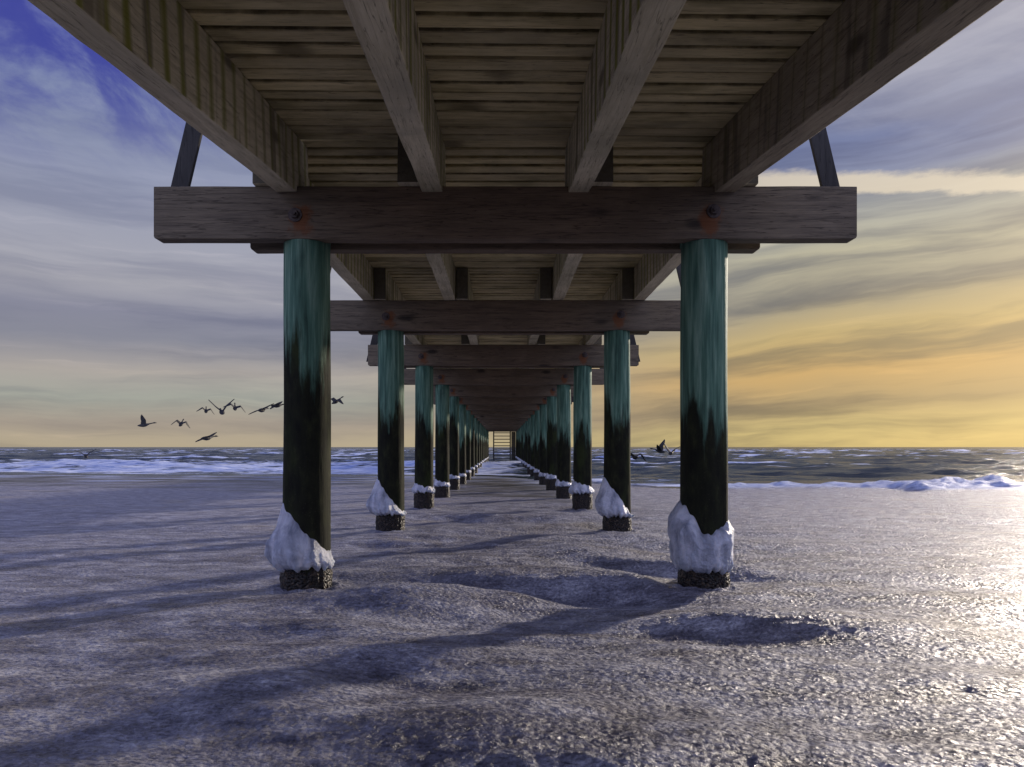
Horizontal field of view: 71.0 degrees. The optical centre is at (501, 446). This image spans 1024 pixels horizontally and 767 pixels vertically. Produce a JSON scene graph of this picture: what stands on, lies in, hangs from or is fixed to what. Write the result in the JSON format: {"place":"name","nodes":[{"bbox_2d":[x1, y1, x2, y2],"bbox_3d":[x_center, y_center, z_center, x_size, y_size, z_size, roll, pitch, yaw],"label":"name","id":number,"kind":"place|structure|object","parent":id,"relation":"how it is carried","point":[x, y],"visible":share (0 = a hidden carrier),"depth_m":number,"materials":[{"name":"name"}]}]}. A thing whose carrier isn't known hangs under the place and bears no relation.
{"place":"outdoors","nodes":[
{"label":"outdoors","id":0,"kind":"place"},
{"bbox_2d":[75,449,95,457],"bbox_3d":[-19.668,0.311,34.003,0.706,0.455,0.750,0,0,5],"label":"bird","id":1,"kind":"object","parent":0,"point":[85,456],"visible":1,"depth_m":33.90},
{"bbox_2d":[137,415,155,426],"bbox_3d":[-17.985,-1.306,36.030,0.916,0.617,0.801,0,0,19],"label":"bird","id":2,"kind":"object","parent":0,"point":[143,422],"visible":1,"depth_m":35.89},
{"bbox_2d":[171,419,189,427],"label":"bird","id":3,"kind":"object","parent":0,"point":[181,423],"visible":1,"depth_m":35.94},
{"bbox_2d":[196,406,214,414],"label":"bird","id":4,"kind":"object","parent":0,"point":[206,410],"visible":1,"depth_m":35.92},
{"bbox_2d":[195,432,217,441],"bbox_3d":[-14.706,-0.457,36.161,1.611,0.232,1.110,-21,-6,26],"label":"bird","id":5,"kind":"object","parent":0,"point":[209,437],"visible":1,"depth_m":35.89},
{"bbox_2d":[209,399,233,414],"bbox_3d":[-13.591,-1.966,35.047,0.989,0.795,1.119,0,0,7],"label":"bird","id":6,"kind":"object","parent":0,"point":[221,412],"visible":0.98,"depth_m":34.87},
{"bbox_2d":[224,403,245,412],"bbox_3d":[-13.072,-1.984,35.109,1.079,0.292,0.888,11,21,-28],"label":"bird","id":7,"kind":"object","parent":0,"point":[234,406],"visible":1,"depth_m":34.90},
{"bbox_2d":[248,403,273,414],"bbox_3d":[-11.660,-1.815,35.166,1.503,0.216,1.036,-20,1,13],"label":"bird","id":8,"kind":"object","parent":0,"point":[262,409],"visible":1,"depth_m":34.90},
{"bbox_2d":[270,401,283,408],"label":"bird","id":9,"kind":"object","parent":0,"point":[278,404],"visible":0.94,"depth_m":34.88},
{"bbox_2d":[331,396,343,403],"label":"bird","id":10,"kind":"object","parent":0,"point":[335,401],"visible":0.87,"depth_m":34.88},
{"bbox_2d":[0,474,1023,766],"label":"ground","id":11,"kind":"structure","parent":0,"point":[472,622],"depth_m":2.91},
{"bbox_2d":[28,0,1003,590],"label":"pier","id":12,"kind":"structure","parent":11,"relation":"on","point":[502,216],"depth_m":3.86,"materials":[{"name":"brown wood"}]},
{"bbox_2d":[0,447,1023,487],"bbox_3d":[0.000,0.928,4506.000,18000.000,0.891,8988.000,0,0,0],"label":"water","id":13,"kind":"structure","parent":0,"point":[802,465],"depth_m":38.83,"materials":[{"name":"blue liquid"}]},
{"bbox_2d":[0,0,1023,446],"label":"sky","id":14,"kind":"structure","parent":0,"point":[908,331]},
{"bbox_2d":[631,453,645,461],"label":"bird","id":15,"kind":"object","parent":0,"point":[635,457],"visible":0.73,"depth_m":25.94},
{"bbox_2d":[650,439,664,452],"bbox_3d":[5.691,-0.030,25.985,0.485,0.501,0.629,0,0,-14],"label":"bird","id":16,"kind":"object","parent":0,"point":[659,449],"visible":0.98,"depth_m":25.98},
{"bbox_2d":[664,443,679,454],"bbox_3d":[5.890,0.063,25.008,0.485,0.431,0.582,0,0,-4],"label":"bird","id":17,"kind":"object","parent":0,"point":[670,452],"visible":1,"depth_m":24.96}
]}

